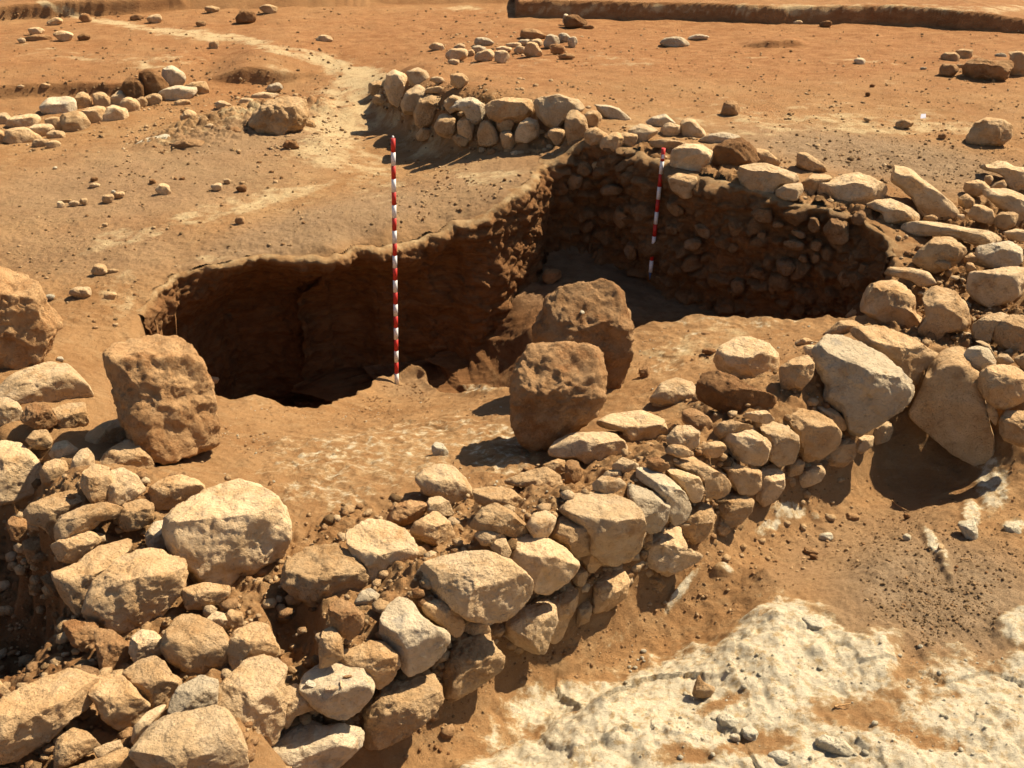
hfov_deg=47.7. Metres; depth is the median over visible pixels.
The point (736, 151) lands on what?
wall stone
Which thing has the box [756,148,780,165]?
wall stone
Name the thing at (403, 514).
wall stone
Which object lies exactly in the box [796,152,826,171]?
wall stone
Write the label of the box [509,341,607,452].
boulder
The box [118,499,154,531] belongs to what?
wall stone
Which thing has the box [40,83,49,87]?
loose stone
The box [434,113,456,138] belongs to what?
wall stone
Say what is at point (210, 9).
loose stone
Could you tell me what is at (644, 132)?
wall stone
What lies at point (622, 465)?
fieldstone
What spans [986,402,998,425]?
rubble stone
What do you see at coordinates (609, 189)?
rubble stone
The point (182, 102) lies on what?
fieldstone
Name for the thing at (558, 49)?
loose stone
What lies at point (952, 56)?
boulder
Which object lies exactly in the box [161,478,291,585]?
boulder
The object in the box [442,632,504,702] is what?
wall stone
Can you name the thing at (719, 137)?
slab
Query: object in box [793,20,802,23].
loose stone
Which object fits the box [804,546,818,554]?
loose stone
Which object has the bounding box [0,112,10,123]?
wall stone
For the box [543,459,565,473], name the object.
fieldstone
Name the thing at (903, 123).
loose stone
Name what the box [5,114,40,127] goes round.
wall stone
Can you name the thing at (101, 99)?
wall stone
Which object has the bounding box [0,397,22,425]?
wall stone
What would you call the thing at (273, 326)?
pit sides
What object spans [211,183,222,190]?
loose stone
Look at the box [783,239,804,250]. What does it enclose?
rubble stone
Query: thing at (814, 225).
rubble stone
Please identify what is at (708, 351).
loose stone
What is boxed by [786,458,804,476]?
wall stone
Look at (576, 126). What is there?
boulder
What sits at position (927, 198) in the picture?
slab
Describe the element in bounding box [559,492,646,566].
rock
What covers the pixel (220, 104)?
loose stone
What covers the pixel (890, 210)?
boulder
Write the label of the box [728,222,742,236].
rubble stone
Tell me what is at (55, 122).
wall stone
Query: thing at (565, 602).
wall stone
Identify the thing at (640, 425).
wall stone
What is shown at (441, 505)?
wall stone
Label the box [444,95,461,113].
wall stone
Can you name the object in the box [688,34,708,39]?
rubble stone
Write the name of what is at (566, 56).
loose stone
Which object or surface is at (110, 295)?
loose stone
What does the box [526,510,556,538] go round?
wall stone
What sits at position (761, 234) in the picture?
rubble stone
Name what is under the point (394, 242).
ranging pole
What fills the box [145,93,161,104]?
wall stone
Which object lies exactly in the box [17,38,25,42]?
loose stone
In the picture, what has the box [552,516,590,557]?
wall stone
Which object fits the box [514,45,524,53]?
loose stone
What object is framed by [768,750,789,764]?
loose stone
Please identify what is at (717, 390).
wall stone
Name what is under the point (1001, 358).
wall stone
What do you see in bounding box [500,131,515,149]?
wall stone
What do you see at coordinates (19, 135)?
boulder
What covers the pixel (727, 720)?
loose stone
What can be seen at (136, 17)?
loose stone
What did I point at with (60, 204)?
loose stone
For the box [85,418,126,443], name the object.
wall stone
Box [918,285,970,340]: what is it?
boulder
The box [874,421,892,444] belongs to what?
wall stone
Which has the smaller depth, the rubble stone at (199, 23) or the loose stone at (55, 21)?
the rubble stone at (199, 23)
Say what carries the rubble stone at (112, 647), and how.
on the ground
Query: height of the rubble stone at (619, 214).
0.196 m
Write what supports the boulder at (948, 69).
on the ground
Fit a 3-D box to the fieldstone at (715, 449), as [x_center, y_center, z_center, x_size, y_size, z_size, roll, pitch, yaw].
[1.089,0.357,6.289,0.150,0.091,0.087,0,27,0]
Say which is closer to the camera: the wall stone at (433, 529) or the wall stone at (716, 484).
the wall stone at (433, 529)
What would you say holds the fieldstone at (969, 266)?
on the rubble fill
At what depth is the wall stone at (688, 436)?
6.24 m
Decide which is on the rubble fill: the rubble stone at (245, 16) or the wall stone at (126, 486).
the wall stone at (126, 486)
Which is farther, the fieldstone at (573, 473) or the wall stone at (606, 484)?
the fieldstone at (573, 473)
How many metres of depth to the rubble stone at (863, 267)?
8.99 m
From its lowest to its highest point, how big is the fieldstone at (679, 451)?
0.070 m
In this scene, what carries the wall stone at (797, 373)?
on the rubble fill
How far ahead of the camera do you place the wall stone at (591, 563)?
5.72 m
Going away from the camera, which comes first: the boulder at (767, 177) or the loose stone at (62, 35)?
the boulder at (767, 177)
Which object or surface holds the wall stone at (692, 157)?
on the pit sides
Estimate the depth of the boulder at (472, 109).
10.96 m
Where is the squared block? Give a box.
[102,334,220,464]
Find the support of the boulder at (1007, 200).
on the ground
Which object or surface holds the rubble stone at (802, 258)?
on the pit sides
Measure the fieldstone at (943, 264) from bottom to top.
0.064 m
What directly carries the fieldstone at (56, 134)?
on the rubble fill
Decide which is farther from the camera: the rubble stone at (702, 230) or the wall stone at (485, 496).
the rubble stone at (702, 230)
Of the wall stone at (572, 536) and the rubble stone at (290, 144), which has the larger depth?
the rubble stone at (290, 144)
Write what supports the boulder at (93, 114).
on the ground
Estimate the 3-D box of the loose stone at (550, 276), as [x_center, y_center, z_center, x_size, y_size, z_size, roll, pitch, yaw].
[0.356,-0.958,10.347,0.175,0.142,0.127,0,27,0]
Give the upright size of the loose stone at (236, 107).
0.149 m
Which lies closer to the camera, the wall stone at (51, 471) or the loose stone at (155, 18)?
the wall stone at (51, 471)
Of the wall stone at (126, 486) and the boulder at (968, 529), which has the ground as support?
the boulder at (968, 529)
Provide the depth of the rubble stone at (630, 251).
10.37 m
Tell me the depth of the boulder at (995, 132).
10.43 m
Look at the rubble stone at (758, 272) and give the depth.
9.49 m
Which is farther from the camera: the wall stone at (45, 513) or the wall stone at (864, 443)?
the wall stone at (864, 443)
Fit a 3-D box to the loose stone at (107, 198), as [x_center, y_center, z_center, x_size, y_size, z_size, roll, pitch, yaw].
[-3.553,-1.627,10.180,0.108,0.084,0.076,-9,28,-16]
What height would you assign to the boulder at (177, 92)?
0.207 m
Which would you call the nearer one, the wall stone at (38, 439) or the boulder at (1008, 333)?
the wall stone at (38, 439)
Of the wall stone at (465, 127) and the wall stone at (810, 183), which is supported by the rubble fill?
the wall stone at (810, 183)
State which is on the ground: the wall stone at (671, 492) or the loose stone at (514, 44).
the loose stone at (514, 44)
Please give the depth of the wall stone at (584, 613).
5.75 m
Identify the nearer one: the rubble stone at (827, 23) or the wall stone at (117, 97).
the wall stone at (117, 97)
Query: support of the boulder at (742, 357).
on the ground
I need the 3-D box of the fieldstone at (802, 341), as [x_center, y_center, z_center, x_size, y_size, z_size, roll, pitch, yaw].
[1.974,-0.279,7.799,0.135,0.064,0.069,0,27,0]
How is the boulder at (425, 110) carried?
on the rubble fill
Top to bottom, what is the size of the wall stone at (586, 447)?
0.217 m
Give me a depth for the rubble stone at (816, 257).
9.20 m
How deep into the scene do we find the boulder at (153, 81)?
13.04 m
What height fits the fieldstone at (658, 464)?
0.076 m
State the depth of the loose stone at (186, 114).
12.36 m
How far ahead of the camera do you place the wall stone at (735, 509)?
6.33 m
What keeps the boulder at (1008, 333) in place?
on the ground
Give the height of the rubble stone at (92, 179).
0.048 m
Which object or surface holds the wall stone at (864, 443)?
on the ground
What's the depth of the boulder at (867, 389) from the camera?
6.85 m
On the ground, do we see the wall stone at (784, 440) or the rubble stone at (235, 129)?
the rubble stone at (235, 129)
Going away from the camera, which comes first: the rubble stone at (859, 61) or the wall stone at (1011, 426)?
the wall stone at (1011, 426)
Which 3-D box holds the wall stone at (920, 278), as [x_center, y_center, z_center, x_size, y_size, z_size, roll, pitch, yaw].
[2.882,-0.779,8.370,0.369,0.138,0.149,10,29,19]
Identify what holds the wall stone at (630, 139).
on the ground
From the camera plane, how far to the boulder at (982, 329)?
7.55 m
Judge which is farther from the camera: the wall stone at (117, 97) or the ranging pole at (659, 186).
the wall stone at (117, 97)
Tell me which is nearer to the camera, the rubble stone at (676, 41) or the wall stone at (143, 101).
the wall stone at (143, 101)
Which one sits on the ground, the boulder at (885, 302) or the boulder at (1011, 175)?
the boulder at (1011, 175)
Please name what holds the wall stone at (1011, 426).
on the ground
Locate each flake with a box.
[46,294,54,298]
[56,356,63,360]
[305,680,315,687]
[324,685,337,691]
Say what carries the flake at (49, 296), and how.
on the ground
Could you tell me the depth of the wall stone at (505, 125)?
10.85 m
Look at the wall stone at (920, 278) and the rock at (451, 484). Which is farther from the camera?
the wall stone at (920, 278)
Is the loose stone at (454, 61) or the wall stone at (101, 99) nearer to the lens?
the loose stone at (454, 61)
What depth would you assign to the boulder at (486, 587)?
5.11 m
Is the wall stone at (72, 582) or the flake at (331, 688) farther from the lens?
the wall stone at (72, 582)
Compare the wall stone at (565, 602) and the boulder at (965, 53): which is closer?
the wall stone at (565, 602)
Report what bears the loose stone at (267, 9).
on the ground
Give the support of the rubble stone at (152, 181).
on the ground
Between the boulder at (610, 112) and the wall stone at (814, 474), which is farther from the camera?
the boulder at (610, 112)
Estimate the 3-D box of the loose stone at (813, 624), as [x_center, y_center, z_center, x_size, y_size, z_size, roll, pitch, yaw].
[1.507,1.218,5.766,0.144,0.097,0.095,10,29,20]
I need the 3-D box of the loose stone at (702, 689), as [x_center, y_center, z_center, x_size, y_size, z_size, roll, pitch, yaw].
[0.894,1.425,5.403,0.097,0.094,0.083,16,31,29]
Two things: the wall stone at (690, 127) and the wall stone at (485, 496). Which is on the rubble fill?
the wall stone at (485, 496)
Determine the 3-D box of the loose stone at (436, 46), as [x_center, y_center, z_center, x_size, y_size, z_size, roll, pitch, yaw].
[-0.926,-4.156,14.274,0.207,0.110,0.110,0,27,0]
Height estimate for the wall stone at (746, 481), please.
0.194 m
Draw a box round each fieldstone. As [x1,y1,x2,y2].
[20,402,56,429]
[32,139,48,147]
[45,130,65,137]
[45,140,60,148]
[93,740,122,757]
[174,99,189,104]
[207,611,230,630]
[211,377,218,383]
[226,609,243,629]
[354,588,379,605]
[372,93,384,105]
[452,134,468,146]
[490,538,511,557]
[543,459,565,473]
[565,460,582,484]
[585,110,601,125]
[603,469,622,477]
[612,457,638,473]
[646,457,669,472]
[660,122,680,135]
[665,444,693,457]
[699,441,726,457]
[717,524,730,536]
[795,337,813,345]
[803,345,813,356]
[845,308,859,317]
[923,215,937,221]
[935,260,950,268]
[957,214,964,219]
[964,253,977,263]
[965,262,975,271]
[984,175,992,184]
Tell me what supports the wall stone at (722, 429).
on the ground
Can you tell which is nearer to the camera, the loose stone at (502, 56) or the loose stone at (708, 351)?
the loose stone at (708, 351)
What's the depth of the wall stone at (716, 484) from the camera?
6.13 m
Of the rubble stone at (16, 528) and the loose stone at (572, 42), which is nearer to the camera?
the rubble stone at (16, 528)
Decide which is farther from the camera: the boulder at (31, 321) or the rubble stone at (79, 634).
the boulder at (31, 321)
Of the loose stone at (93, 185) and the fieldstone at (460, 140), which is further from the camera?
the fieldstone at (460, 140)
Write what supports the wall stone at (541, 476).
on the ground
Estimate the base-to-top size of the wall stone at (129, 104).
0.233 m
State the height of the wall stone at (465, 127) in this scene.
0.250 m
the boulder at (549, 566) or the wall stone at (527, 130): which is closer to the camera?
the boulder at (549, 566)
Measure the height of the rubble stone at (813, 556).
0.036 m
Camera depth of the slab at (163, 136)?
11.70 m
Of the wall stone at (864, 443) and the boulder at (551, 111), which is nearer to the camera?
the wall stone at (864, 443)
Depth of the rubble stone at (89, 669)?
4.71 m
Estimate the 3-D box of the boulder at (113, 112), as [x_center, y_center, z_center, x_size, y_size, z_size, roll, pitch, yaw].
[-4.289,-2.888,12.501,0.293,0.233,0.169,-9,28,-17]
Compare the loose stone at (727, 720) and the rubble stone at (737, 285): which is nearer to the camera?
the loose stone at (727, 720)
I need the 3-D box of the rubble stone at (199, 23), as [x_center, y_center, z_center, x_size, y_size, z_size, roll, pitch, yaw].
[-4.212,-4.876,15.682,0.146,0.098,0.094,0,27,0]
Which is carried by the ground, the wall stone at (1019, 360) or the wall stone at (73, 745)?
the wall stone at (1019, 360)
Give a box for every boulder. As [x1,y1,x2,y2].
[0,266,62,369]
[0,440,41,505]
[0,668,98,764]
[2,127,42,143]
[39,96,76,113]
[60,111,90,131]
[81,106,105,122]
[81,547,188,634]
[103,105,128,120]
[122,77,145,98]
[128,704,249,767]
[138,69,169,95]
[158,85,197,99]
[161,65,185,84]
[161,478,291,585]
[218,654,287,745]
[248,95,308,134]
[271,720,364,767]
[298,662,374,719]
[379,596,450,676]
[384,69,406,106]
[406,67,429,85]
[413,94,440,127]
[416,550,533,624]
[449,97,485,124]
[484,97,533,122]
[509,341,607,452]
[509,534,579,594]
[531,278,634,389]
[533,94,584,127]
[563,14,587,27]
[564,110,587,145]
[595,104,630,119]
[713,336,779,379]
[720,100,739,115]
[722,429,771,465]
[737,163,798,192]
[811,334,914,436]
[815,734,853,756]
[816,172,887,204]
[850,325,938,386]
[860,280,921,329]
[866,198,919,224]
[912,236,966,273]
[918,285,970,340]
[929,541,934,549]
[939,64,958,75]
[940,52,959,60]
[955,49,972,58]
[958,520,977,539]
[962,58,1013,80]
[965,266,1023,306]
[966,117,1012,146]
[970,312,1008,342]
[974,241,1023,268]
[980,161,1023,191]
[982,188,1023,226]
[993,314,1023,352]
[1004,523,1021,533]
[1008,51,1023,75]
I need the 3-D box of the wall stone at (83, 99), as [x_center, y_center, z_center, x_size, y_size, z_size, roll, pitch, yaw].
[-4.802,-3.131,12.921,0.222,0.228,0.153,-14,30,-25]
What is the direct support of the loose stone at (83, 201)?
on the ground
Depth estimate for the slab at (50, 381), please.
6.99 m
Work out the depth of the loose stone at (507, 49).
13.90 m
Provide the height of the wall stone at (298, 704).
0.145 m
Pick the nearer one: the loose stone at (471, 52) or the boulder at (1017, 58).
the boulder at (1017, 58)
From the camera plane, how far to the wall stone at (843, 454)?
6.94 m
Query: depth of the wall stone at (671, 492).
5.95 m
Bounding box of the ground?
[0,0,1023,767]
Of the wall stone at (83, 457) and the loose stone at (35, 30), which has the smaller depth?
the wall stone at (83, 457)
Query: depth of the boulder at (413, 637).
4.93 m
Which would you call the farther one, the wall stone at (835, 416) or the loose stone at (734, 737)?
the wall stone at (835, 416)
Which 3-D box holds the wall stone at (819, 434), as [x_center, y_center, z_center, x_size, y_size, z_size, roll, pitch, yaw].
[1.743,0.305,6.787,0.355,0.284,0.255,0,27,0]
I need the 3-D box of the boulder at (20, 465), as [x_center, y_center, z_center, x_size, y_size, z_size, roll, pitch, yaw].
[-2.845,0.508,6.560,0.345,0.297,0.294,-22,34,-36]
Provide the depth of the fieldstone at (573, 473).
6.24 m
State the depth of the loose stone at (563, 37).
14.31 m
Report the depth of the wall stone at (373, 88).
12.92 m
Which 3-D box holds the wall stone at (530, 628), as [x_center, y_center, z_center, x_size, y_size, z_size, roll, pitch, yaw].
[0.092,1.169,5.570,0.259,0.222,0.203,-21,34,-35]
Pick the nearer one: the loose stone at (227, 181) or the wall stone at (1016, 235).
the wall stone at (1016, 235)
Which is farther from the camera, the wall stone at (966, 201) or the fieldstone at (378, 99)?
the fieldstone at (378, 99)
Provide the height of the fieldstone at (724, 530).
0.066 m
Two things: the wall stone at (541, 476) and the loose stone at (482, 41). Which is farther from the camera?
the loose stone at (482, 41)
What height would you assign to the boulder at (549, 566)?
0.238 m
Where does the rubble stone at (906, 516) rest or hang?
on the ground
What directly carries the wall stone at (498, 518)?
on the ground
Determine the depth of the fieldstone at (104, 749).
4.37 m
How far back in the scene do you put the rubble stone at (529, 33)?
14.52 m
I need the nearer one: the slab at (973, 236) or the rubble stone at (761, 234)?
the slab at (973, 236)
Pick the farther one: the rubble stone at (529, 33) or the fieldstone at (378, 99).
the rubble stone at (529, 33)
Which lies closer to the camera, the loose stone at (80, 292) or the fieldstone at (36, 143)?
the loose stone at (80, 292)
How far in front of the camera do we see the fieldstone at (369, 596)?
5.12 m
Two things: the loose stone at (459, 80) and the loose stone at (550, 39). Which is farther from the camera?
the loose stone at (550, 39)
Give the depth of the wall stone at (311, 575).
5.24 m
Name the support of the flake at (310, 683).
on the boulder at (352, 697)
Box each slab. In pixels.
[0,361,93,404]
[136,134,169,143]
[316,35,332,41]
[698,132,739,142]
[890,165,958,221]
[901,221,1001,245]
[908,346,994,465]
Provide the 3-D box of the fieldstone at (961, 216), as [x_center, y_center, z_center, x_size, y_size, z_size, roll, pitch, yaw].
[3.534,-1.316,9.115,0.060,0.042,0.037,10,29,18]
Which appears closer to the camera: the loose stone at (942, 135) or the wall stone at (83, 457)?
the wall stone at (83, 457)
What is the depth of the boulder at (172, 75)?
13.30 m
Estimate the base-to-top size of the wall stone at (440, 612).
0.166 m
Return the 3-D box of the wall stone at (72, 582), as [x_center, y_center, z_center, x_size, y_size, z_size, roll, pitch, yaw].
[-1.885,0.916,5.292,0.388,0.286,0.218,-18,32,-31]
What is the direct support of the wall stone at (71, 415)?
on the ground
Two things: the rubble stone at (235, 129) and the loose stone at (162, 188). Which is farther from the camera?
the rubble stone at (235, 129)
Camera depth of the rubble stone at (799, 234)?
9.16 m
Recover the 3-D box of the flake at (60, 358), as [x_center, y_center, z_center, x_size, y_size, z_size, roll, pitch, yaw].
[-2.965,-0.164,7.591,0.050,0.034,0.032,-12,29,-22]
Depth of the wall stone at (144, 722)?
4.45 m
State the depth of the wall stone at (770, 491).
6.55 m
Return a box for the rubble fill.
[0,31,1023,767]
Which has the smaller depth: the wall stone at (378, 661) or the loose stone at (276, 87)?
the wall stone at (378, 661)
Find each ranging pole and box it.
[391,136,398,384]
[648,148,665,279]
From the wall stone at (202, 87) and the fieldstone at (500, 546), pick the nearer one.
the fieldstone at (500, 546)
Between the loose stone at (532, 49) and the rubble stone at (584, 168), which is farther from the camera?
the loose stone at (532, 49)
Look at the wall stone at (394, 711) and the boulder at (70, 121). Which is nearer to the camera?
the wall stone at (394, 711)
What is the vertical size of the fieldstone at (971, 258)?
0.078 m
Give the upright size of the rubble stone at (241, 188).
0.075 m
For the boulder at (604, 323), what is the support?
on the ground
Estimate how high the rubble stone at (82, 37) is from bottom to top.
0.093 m
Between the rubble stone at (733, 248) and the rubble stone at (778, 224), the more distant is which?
the rubble stone at (733, 248)
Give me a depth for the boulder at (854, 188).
9.23 m
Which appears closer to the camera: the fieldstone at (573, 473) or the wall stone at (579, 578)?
the wall stone at (579, 578)
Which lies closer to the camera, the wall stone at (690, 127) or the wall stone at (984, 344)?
the wall stone at (984, 344)
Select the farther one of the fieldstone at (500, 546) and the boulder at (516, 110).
the boulder at (516, 110)
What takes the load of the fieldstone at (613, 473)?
on the ground
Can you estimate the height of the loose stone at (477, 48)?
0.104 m
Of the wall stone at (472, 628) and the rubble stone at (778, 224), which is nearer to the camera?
the wall stone at (472, 628)
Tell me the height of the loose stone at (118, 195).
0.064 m
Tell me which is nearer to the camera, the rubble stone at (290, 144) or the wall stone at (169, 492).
the wall stone at (169, 492)
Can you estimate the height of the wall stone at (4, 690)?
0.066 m
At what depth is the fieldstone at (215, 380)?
9.25 m
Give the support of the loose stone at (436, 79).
on the rubble fill
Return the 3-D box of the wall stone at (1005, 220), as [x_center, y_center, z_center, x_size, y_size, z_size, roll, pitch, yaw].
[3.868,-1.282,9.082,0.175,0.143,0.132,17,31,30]
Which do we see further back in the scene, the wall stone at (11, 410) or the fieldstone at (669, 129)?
the fieldstone at (669, 129)
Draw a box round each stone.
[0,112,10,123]
[0,130,4,143]
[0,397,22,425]
[0,680,10,696]
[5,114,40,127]
[6,514,28,543]
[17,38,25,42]
[22,536,41,568]
[23,489,81,539]
[25,34,51,40]
[25,429,52,449]
[28,27,44,34]
[28,124,54,136]
[39,458,68,485]
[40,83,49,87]
[40,572,58,598]
[44,117,61,130]
[46,17,62,24]
[49,440,78,458]
[50,531,101,563]
[51,538,131,618]
[52,402,88,427]
[53,30,72,40]
[53,502,122,541]
[53,727,100,767]
[57,201,64,207]
[62,619,99,652]
[68,201,80,205]
[69,287,91,297]
[70,448,94,468]
[70,747,135,767]
[74,92,91,108]
[77,33,90,40]
[79,13,91,21]
[79,198,87,204]
[79,464,112,503]
[79,665,98,675]
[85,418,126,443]
[88,674,150,730]
[89,183,99,187]
[90,177,97,181]
[91,263,107,275]
[92,92,112,106]
[93,628,130,670]
[99,439,155,467]
[102,194,113,203]
[104,292,116,298]
[107,269,118,272]
[107,467,145,505]
[110,90,126,104]
[113,191,124,198]
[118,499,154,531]
[119,97,139,111]
[122,655,181,709]
[128,629,161,662]
[130,14,143,19]
[131,704,165,744]
[136,97,147,107]
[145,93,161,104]
[145,520,164,550]
[147,14,161,22]
[147,474,205,510]
[149,179,155,183]
[155,183,170,194]
[159,613,228,674]
[167,675,218,714]
[171,139,204,148]
[180,109,195,120]
[181,582,230,609]
[186,81,209,93]
[196,20,206,26]
[204,6,219,12]
[209,40,218,48]
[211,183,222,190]
[215,100,231,108]
[223,178,230,183]
[226,126,240,132]
[227,621,280,670]
[228,105,241,110]
[234,216,244,223]
[235,9,255,23]
[236,184,246,191]
[238,97,253,103]
[251,92,278,97]
[259,4,277,13]
[266,82,282,92]
[279,543,368,607]
[282,140,298,148]
[284,683,313,728]
[306,120,314,126]
[318,626,343,668]
[328,598,364,640]
[339,640,400,689]
[345,518,418,582]
[362,669,443,749]
[368,80,381,95]
[386,500,426,526]
[400,84,424,115]
[409,511,455,546]
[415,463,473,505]
[416,127,430,141]
[421,598,464,637]
[425,86,443,92]
[426,496,453,515]
[429,42,444,49]
[430,76,444,82]
[432,442,448,455]
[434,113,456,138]
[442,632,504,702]
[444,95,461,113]
[445,48,467,61]
[448,59,459,64]
[450,73,468,88]
[453,43,464,48]
[457,116,474,142]
[464,622,490,635]
[468,49,474,55]
[469,502,528,537]
[472,45,485,52]
[472,486,522,506]
[474,37,493,45]
[474,49,494,61]
[474,531,505,546]
[477,120,499,146]
[494,50,509,63]
[495,119,513,131]
[496,46,511,51]
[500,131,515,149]
[504,467,562,487]
[504,599,557,654]
[505,42,521,46]
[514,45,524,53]
[515,117,539,142]
[518,39,528,45]
[520,28,545,39]
[523,42,542,56]
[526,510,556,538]
[527,38,542,46]
[542,269,561,283]
[543,34,559,47]
[548,127,564,145]
[548,432,627,463]
[549,44,564,54]
[550,585,578,643]
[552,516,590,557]
[558,33,569,41]
[558,53,574,58]
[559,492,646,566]
[567,173,582,189]
[568,36,577,47]
[572,566,587,586]
[576,161,592,175]
[576,601,591,625]
[581,554,602,572]
[582,25,593,28]
[584,127,607,145]
[592,476,625,493]
[592,569,630,613]
[596,410,668,441]
[599,132,623,151]
[599,157,606,167]
[600,184,623,195]
[613,205,627,228]
[621,132,637,145]
[624,241,636,259]
[627,483,670,533]
[628,124,658,142]
[636,467,691,525]
[639,365,649,377]
[646,114,674,126]
[647,526,702,576]
[649,138,685,148]
[649,377,695,406]
[649,577,665,592]
[660,36,689,46]
[666,224,676,234]
[666,425,699,449]
[667,202,683,216]
[667,467,704,502]
[668,173,697,198]
[670,143,712,171]
[674,456,731,499]
[680,118,705,136]
[682,408,713,430]
[682,502,714,543]
[684,237,701,251]
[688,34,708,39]
[692,675,714,698]
[694,223,709,238]
[695,370,776,413]
[702,348,715,354]
[711,137,759,166]
[713,420,752,438]
[717,493,754,528]
[717,713,738,727]
[720,462,761,495]
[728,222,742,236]
[728,243,738,252]
[729,733,740,741]
[730,277,744,293]
[741,726,757,740]
[743,410,774,423]
[751,208,772,222]
[751,267,763,278]
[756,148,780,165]
[756,464,784,506]
[757,230,765,238]
[759,421,799,466]
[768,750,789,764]
[772,220,783,227]
[775,183,803,200]
[776,258,795,275]
[779,355,814,390]
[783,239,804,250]
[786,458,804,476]
[788,408,841,462]
[791,230,805,238]
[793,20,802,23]
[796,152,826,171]
[798,254,807,262]
[799,463,825,487]
[801,174,832,194]
[801,616,825,630]
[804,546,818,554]
[808,216,820,232]
[809,554,817,559]
[810,239,822,250]
[812,253,820,262]
[817,406,846,430]
[819,20,831,26]
[819,532,832,540]
[823,217,848,244]
[823,320,863,334]
[827,436,856,467]
[837,271,850,287]
[845,512,859,520]
[851,210,865,225]
[854,58,865,64]
[856,435,873,453]
[858,263,868,273]
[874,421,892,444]
[884,267,936,286]
[895,118,913,128]
[902,533,910,540]
[903,513,910,518]
[937,543,944,550]
[938,133,946,138]
[958,194,974,208]
[963,180,989,197]
[964,346,995,370]
[967,204,994,224]
[976,341,995,357]
[977,364,1023,409]
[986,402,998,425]
[990,180,1006,187]
[994,212,1018,229]
[995,53,1006,56]
[995,353,1014,364]
[999,410,1023,447]
[1003,229,1023,241]
[1013,353,1023,369]
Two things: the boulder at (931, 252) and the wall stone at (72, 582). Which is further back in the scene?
the boulder at (931, 252)
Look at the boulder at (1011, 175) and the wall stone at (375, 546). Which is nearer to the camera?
the wall stone at (375, 546)
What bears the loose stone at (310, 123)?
on the ground
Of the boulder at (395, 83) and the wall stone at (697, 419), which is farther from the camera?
the boulder at (395, 83)
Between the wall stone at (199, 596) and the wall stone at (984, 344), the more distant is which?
the wall stone at (984, 344)
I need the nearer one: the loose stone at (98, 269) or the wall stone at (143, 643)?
the wall stone at (143, 643)
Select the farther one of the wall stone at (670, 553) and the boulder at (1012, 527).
the boulder at (1012, 527)
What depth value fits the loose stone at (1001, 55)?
13.47 m
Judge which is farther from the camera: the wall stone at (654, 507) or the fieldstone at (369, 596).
the wall stone at (654, 507)
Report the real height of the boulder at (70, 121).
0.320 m
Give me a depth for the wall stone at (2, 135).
11.80 m
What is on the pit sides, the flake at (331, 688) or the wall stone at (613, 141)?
the wall stone at (613, 141)
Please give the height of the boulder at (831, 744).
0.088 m
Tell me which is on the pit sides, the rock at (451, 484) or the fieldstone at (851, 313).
the fieldstone at (851, 313)
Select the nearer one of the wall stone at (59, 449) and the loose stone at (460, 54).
the wall stone at (59, 449)
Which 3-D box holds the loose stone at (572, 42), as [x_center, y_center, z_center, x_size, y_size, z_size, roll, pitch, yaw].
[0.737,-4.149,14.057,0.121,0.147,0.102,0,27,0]
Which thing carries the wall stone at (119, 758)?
on the rubble fill
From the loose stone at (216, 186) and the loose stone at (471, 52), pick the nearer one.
the loose stone at (216, 186)
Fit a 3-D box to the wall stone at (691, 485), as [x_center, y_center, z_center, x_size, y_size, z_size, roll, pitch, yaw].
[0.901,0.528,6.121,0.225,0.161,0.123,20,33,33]
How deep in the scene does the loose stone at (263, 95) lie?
13.17 m
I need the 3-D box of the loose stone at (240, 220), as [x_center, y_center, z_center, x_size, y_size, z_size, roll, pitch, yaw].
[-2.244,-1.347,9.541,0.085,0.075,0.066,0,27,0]
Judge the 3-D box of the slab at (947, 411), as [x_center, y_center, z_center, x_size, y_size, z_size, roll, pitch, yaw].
[2.796,0.147,7.231,0.569,0.654,0.368,13,30,24]
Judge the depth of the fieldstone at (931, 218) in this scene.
9.04 m
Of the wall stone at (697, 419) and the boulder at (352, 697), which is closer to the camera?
the boulder at (352, 697)
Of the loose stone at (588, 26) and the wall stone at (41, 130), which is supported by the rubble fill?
the wall stone at (41, 130)
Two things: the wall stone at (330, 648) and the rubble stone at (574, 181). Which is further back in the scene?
the rubble stone at (574, 181)
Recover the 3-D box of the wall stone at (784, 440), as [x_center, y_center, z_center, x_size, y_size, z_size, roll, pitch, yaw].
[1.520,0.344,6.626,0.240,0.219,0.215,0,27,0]
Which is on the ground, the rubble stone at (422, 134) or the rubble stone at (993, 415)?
the rubble stone at (422, 134)
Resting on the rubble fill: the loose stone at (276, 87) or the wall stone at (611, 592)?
the wall stone at (611, 592)
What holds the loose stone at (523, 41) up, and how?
on the ground
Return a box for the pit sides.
[136,139,898,399]
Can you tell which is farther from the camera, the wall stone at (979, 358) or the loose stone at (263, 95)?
the loose stone at (263, 95)
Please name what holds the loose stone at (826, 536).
on the ground
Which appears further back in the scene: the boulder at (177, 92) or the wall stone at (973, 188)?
the boulder at (177, 92)
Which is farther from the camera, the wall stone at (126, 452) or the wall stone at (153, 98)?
the wall stone at (153, 98)
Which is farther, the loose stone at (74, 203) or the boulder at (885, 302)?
the loose stone at (74, 203)
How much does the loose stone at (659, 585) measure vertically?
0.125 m
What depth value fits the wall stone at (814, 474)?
6.78 m
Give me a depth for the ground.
8.39 m
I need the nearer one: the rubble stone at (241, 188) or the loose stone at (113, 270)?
the loose stone at (113, 270)
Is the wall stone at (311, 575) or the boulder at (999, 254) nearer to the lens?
the wall stone at (311, 575)
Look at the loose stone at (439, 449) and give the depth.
6.75 m

